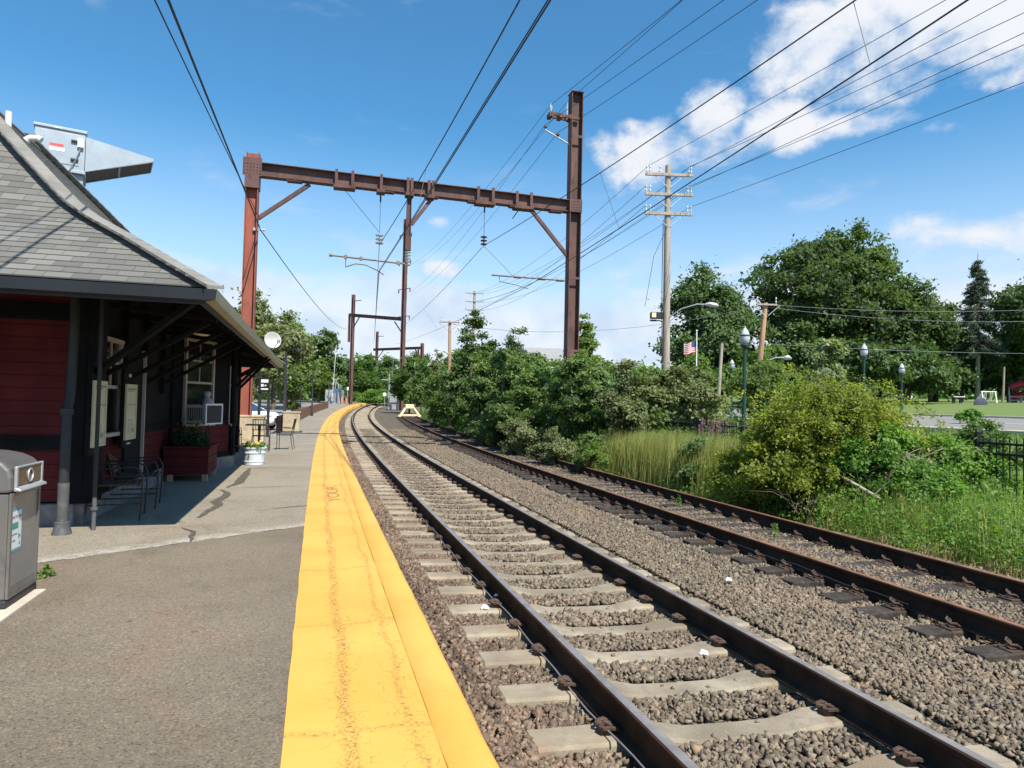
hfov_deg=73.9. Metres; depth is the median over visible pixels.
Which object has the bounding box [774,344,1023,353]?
service wire
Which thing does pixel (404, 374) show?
cedar bush
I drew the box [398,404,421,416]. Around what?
bumping post
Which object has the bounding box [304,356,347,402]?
street tree
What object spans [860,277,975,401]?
shade tree
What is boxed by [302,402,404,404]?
crossing street
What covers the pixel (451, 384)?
locust tree
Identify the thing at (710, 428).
purple flower
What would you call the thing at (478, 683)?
ballast stones
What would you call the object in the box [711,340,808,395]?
understory tree
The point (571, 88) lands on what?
signal wire
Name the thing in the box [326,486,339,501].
stencil lettering
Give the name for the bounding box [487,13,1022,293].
power line
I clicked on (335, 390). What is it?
crossing gate
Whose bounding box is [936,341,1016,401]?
understory tree
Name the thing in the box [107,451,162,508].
patio chair
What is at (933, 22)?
catenary
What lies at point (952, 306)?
shade tree
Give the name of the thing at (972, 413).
roadside bush
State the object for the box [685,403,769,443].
undergrowth
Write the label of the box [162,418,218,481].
planter box
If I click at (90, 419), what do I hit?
notice board
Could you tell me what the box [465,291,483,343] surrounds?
utility pole
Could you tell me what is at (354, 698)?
yellow edge stripe
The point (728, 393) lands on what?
shade tree
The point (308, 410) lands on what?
guard rail
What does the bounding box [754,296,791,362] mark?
utility pole
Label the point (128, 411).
notice board
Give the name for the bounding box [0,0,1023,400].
sky
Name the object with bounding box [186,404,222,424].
window air conditioner
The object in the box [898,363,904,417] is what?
street lamp
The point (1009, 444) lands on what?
iron fence panel
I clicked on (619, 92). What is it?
signal wire
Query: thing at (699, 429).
purple flower
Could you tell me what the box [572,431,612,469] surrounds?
shrub
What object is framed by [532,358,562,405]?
dense shrub
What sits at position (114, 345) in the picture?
window
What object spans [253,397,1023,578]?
ground
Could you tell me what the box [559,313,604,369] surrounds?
locust tree
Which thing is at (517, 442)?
shrub
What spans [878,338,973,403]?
understory tree
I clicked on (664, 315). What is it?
utility pole
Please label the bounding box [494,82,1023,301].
power line
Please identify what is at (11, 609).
bin pad
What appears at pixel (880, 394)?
shade tree
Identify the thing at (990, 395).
swing frame
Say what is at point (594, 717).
bond cable
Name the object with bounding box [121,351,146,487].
door
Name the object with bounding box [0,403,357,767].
platform
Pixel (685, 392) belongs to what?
cedar bush
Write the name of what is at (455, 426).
undergrowth
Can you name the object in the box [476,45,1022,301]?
power line
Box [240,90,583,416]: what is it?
catenary gantry
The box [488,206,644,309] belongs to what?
power line
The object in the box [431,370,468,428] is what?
dense shrub
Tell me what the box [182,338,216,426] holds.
window
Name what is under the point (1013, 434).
verge grass
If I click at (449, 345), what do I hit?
utility pole
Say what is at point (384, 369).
street tree
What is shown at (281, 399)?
street tree
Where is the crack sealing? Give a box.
[181,419,317,540]
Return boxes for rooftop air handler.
[33,121,153,186]
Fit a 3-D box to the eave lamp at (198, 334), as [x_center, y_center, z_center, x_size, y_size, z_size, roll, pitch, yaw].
[-5.165,-0.919,11.388,0.340,0.230,0.340,1,-2,0]
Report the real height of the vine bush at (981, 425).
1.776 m
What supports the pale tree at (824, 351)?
on the ground at (947, 407)
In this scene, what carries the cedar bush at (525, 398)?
on the ground at (947, 407)
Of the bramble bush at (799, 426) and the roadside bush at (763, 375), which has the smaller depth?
the bramble bush at (799, 426)
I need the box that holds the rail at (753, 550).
[560,483,907,604]
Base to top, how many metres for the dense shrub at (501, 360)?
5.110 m
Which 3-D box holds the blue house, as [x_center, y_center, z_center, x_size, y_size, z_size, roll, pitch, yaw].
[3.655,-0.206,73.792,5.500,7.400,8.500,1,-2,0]
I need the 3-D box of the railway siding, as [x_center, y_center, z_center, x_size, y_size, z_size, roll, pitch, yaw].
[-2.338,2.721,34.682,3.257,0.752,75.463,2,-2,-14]
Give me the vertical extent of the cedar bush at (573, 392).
4.257 m
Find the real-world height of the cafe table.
0.742 m
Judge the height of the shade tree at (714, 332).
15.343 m
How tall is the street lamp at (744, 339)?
4.155 m
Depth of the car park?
88.28 m
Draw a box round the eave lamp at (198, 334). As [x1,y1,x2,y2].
[194,322,208,335]
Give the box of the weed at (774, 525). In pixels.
[769,523,779,536]
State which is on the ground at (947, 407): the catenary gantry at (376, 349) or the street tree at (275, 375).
the catenary gantry at (376, 349)
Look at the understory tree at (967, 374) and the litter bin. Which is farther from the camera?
the understory tree at (967, 374)
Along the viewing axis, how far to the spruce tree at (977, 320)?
70.80 m
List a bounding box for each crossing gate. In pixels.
[328,345,341,403]
[386,357,393,408]
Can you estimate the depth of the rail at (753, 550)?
8.74 m
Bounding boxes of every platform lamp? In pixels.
[283,348,301,410]
[286,374,297,400]
[310,368,321,415]
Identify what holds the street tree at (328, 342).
on the crossing street
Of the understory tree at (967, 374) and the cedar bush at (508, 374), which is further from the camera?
the understory tree at (967, 374)
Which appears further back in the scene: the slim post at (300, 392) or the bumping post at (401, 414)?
the bumping post at (401, 414)
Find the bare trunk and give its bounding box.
[1001,367,1004,402]
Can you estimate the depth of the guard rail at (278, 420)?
29.18 m
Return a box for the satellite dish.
[264,332,280,349]
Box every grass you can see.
[594,427,742,499]
[628,426,744,463]
[681,488,1023,578]
[713,418,1023,502]
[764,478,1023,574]
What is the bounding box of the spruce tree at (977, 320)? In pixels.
[948,255,1010,398]
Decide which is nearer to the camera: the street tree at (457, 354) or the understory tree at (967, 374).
the understory tree at (967, 374)
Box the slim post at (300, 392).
[300,380,301,407]
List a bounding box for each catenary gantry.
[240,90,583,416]
[348,219,411,410]
[373,331,423,372]
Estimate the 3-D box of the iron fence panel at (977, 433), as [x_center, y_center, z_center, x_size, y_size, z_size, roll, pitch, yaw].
[8.055,1.630,13.386,0.096,1.560,2.434,2,-2,-16]
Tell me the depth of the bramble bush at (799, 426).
12.52 m
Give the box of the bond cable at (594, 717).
[373,460,644,767]
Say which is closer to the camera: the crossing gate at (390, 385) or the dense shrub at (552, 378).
the dense shrub at (552, 378)
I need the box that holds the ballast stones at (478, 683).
[339,432,614,767]
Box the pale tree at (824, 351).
[802,337,849,387]
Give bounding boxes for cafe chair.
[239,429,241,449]
[251,419,270,451]
[276,419,296,449]
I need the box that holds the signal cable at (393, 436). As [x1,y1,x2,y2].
[340,435,437,439]
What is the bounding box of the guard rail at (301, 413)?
[300,408,303,419]
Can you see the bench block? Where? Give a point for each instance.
(289, 417)
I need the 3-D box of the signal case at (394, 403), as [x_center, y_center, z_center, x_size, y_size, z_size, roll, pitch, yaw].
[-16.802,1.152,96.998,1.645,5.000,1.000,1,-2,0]
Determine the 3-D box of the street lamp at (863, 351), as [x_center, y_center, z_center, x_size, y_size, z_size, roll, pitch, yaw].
[14.484,-0.016,28.023,0.310,3.355,0.310,1,-2,0]
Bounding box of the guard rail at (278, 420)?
[274,414,282,432]
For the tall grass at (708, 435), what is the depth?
19.15 m
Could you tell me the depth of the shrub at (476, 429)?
30.35 m
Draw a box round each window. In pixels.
[106,336,124,437]
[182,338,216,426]
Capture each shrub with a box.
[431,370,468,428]
[457,413,500,445]
[470,351,516,423]
[485,352,553,410]
[495,415,541,454]
[525,422,580,464]
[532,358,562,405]
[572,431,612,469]
[578,359,617,433]
[598,363,689,435]
[672,436,712,486]
[682,365,736,436]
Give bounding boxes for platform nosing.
[334,403,499,767]
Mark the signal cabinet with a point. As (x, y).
(339, 394)
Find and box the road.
[719,409,1023,429]
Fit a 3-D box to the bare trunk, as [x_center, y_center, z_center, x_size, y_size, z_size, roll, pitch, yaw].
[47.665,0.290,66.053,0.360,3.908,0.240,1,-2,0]
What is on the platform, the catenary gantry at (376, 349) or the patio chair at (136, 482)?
the patio chair at (136, 482)
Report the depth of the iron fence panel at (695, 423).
22.15 m
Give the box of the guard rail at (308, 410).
[307,406,310,415]
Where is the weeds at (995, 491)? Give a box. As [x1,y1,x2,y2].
[785,480,1023,545]
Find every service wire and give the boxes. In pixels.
[453,305,761,331]
[769,307,1023,321]
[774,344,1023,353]
[780,305,1016,311]
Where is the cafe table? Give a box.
[245,424,273,448]
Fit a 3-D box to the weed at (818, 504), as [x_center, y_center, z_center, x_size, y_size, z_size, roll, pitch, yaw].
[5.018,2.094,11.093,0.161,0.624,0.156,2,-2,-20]
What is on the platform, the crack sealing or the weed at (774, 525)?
the crack sealing
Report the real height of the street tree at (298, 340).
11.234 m
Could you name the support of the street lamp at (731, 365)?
on the ground at (947, 407)
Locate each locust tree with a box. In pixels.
[438,309,500,434]
[493,326,551,384]
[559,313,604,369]
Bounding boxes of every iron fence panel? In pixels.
[665,417,697,434]
[697,419,742,441]
[906,430,980,481]
[978,436,1023,506]
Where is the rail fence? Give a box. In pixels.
[1008,395,1023,402]
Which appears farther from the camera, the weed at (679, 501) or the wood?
the wood
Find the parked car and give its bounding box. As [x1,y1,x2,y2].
[252,402,281,428]
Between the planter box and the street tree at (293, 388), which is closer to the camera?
the planter box
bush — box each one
[353,389,387,403]
[359,388,390,403]
[386,356,426,413]
[399,359,432,413]
[417,373,446,426]
[452,347,504,423]
[478,339,545,442]
[496,367,561,451]
[535,349,612,448]
[593,358,664,441]
[640,360,736,432]
[695,362,951,512]
[721,350,793,417]
[752,399,773,417]
[810,418,1022,526]
[861,417,1022,512]
[952,407,984,422]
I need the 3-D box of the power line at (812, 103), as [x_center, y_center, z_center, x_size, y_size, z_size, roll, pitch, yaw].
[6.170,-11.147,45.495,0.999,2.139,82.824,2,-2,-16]
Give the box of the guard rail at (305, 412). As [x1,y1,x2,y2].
[304,407,307,417]
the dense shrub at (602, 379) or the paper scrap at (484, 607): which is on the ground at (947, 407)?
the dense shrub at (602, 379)
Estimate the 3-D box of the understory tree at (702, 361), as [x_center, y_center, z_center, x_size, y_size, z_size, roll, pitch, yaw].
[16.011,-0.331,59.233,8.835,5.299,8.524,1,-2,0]
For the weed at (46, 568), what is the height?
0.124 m
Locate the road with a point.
(1017, 424)
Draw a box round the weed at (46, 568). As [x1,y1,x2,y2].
[37,564,57,578]
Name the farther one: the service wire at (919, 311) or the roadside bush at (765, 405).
the service wire at (919, 311)
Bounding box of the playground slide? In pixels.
[1008,380,1023,402]
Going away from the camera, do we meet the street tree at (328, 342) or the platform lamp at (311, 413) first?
the platform lamp at (311, 413)
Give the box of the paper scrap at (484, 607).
[481,604,488,609]
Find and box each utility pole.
[434,316,459,426]
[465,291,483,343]
[645,165,718,375]
[717,343,723,415]
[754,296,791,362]
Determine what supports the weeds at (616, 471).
on the ground at (947, 407)
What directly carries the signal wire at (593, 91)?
attached to the catenary gantry at (256, 170)
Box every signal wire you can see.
[415,0,680,262]
[420,0,723,284]
[421,0,681,262]
[427,0,756,284]
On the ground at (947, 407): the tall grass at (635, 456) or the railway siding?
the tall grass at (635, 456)
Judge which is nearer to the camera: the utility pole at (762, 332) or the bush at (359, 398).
the utility pole at (762, 332)
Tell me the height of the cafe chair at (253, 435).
0.924 m
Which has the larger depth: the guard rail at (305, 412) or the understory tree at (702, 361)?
the understory tree at (702, 361)
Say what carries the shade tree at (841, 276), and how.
on the ground at (947, 407)
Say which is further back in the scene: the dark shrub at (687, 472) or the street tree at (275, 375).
the street tree at (275, 375)
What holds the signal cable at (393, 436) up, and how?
on the ballast bed
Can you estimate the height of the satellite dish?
0.579 m
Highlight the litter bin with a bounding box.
[0,450,46,608]
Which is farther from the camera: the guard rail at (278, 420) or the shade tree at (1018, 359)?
the shade tree at (1018, 359)
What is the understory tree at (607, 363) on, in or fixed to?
on the ground at (947, 407)
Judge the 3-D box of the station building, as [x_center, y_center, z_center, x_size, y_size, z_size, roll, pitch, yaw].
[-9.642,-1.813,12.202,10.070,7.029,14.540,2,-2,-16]
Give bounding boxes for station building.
[0,111,284,535]
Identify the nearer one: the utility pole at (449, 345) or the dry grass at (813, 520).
the dry grass at (813, 520)
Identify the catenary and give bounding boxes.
[374,0,550,335]
[397,0,968,343]
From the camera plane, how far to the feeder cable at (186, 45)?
12.39 m
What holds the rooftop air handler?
on the station building
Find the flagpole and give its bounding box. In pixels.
[696,330,697,365]
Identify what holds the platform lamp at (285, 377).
on the platform
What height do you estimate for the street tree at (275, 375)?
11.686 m
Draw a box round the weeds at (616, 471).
[497,442,724,499]
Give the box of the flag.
[684,341,695,354]
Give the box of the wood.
[253,351,1023,402]
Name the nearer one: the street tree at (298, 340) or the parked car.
the parked car
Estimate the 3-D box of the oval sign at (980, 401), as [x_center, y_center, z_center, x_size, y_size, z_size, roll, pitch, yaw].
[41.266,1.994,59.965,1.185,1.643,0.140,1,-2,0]
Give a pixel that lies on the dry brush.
(812, 502)
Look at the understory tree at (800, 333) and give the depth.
64.86 m
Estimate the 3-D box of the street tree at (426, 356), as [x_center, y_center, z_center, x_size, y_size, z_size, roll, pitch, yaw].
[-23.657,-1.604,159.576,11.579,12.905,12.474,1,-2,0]
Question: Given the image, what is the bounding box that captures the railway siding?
[396,416,1023,674]
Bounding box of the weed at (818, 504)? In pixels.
[815,493,824,527]
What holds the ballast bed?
on the ground at (947, 407)
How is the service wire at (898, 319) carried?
attached to the utility pole at (762, 332)
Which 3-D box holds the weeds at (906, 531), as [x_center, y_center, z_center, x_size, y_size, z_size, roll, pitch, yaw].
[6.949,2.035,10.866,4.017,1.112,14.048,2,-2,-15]
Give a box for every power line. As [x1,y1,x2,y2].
[471,189,641,309]
[472,0,944,293]
[473,33,1023,301]
[475,0,1005,293]
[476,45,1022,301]
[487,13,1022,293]
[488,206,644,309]
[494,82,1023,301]
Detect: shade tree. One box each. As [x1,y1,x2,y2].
[648,260,789,394]
[680,296,758,397]
[738,217,950,354]
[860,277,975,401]
[876,384,905,400]
[927,291,969,400]
[979,259,1023,348]
[988,322,1023,380]
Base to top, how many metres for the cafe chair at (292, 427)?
0.924 m
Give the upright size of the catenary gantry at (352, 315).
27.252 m
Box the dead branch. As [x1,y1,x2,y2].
[811,462,891,498]
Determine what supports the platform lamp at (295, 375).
on the car park
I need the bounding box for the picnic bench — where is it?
[950,396,964,402]
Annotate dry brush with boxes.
[762,489,874,514]
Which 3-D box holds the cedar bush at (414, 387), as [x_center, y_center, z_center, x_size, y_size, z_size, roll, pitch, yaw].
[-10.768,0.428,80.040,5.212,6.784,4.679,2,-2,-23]
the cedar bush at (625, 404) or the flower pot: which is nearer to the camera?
the flower pot
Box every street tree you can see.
[231,283,303,386]
[253,307,320,409]
[270,316,323,402]
[279,360,318,403]
[280,363,310,410]
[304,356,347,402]
[309,327,356,392]
[344,355,388,404]
[378,354,399,402]
[393,350,432,373]
[424,352,447,375]
[440,348,469,367]
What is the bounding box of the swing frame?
[978,391,996,402]
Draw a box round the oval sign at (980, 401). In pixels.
[974,397,986,404]
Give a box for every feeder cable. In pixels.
[154,0,259,218]
[167,0,343,328]
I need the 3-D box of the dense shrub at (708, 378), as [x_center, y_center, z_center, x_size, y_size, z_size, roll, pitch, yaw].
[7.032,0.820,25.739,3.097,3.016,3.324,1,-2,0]
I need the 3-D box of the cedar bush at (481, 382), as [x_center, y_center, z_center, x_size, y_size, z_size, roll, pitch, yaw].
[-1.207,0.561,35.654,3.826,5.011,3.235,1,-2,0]
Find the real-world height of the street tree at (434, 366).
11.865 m
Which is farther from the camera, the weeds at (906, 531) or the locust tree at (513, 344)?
the locust tree at (513, 344)
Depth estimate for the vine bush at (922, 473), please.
11.89 m
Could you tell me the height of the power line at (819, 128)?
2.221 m
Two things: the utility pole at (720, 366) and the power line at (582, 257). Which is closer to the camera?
the utility pole at (720, 366)
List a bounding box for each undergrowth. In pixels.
[416,407,710,469]
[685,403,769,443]
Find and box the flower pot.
[236,439,269,465]
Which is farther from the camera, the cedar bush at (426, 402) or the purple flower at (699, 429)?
the cedar bush at (426, 402)
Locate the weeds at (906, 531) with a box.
[660,460,1023,577]
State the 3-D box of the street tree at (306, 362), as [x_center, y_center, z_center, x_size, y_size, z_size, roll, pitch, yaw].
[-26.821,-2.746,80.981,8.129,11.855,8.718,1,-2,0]
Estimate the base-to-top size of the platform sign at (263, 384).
2.350 m
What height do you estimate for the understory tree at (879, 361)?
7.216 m
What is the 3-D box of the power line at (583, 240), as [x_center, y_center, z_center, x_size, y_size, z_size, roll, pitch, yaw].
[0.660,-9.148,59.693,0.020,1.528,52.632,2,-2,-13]
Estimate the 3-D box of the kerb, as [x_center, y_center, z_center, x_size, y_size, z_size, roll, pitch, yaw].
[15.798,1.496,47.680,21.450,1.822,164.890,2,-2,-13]
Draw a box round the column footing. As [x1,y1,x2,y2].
[239,415,266,441]
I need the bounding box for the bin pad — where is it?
[0,589,45,622]
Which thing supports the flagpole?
on the ground at (947, 407)
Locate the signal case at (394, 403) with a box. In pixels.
[388,374,398,409]
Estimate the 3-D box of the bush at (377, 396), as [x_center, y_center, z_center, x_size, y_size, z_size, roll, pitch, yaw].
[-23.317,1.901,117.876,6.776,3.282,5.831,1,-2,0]
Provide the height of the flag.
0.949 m
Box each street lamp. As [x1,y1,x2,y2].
[729,360,734,414]
[739,327,749,429]
[860,343,867,393]
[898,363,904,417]
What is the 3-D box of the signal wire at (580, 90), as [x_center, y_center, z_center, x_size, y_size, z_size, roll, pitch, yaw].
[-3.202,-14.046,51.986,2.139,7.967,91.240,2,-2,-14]
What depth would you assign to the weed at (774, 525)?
10.38 m
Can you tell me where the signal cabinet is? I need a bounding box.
[325,390,343,403]
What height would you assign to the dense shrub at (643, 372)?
3.530 m
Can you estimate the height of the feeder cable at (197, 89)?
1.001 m
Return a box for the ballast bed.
[339,405,1023,767]
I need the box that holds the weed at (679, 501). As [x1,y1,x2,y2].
[674,494,681,506]
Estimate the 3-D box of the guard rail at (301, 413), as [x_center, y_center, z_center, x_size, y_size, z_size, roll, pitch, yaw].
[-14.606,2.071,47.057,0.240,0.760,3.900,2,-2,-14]
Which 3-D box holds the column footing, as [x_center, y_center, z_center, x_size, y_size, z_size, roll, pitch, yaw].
[-9.107,1.549,23.578,1.060,0.955,0.990,2,-2,-16]
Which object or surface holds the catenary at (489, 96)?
hanging from the catenary gantry at (256, 170)
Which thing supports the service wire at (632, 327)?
attached to the utility pole at (449, 345)
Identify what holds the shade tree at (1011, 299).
on the ground at (947, 407)
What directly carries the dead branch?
attached to the bramble bush at (799, 426)
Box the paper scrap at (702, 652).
[699,649,708,655]
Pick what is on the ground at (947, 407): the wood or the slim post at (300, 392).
the wood
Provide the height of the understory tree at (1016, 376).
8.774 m
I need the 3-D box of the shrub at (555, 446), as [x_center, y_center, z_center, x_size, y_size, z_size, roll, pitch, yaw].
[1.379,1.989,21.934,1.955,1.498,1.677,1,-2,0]
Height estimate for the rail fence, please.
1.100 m
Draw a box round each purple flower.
[678,418,728,436]
[708,417,747,437]
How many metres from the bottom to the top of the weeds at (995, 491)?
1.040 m
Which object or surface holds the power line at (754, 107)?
attached to the utility pole at (664, 315)
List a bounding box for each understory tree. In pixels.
[599,357,621,388]
[672,350,730,391]
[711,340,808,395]
[738,316,823,394]
[811,334,916,387]
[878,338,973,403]
[880,343,987,401]
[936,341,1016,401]
[983,336,1023,401]
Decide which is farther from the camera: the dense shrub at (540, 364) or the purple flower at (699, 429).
the dense shrub at (540, 364)
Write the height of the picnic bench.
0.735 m
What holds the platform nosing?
attached to the platform
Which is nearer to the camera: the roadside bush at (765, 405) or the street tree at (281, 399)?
the roadside bush at (765, 405)
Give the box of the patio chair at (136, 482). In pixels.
[84,462,147,520]
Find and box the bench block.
[281,411,301,432]
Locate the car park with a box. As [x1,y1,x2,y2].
[252,401,338,434]
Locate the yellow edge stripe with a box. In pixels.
[280,403,446,767]
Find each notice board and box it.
[84,361,107,456]
[118,368,137,447]
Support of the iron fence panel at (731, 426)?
on the ground at (947, 407)
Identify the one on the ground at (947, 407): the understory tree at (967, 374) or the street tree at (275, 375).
the understory tree at (967, 374)
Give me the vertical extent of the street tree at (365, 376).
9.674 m
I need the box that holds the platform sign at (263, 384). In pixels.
[257,377,270,434]
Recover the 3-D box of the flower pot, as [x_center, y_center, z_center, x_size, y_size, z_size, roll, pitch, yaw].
[-5.859,1.540,15.422,0.662,0.588,0.698,0,-2,40]
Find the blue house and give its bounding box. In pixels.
[524,348,563,387]
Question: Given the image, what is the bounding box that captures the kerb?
[728,408,1023,436]
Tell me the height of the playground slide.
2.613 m

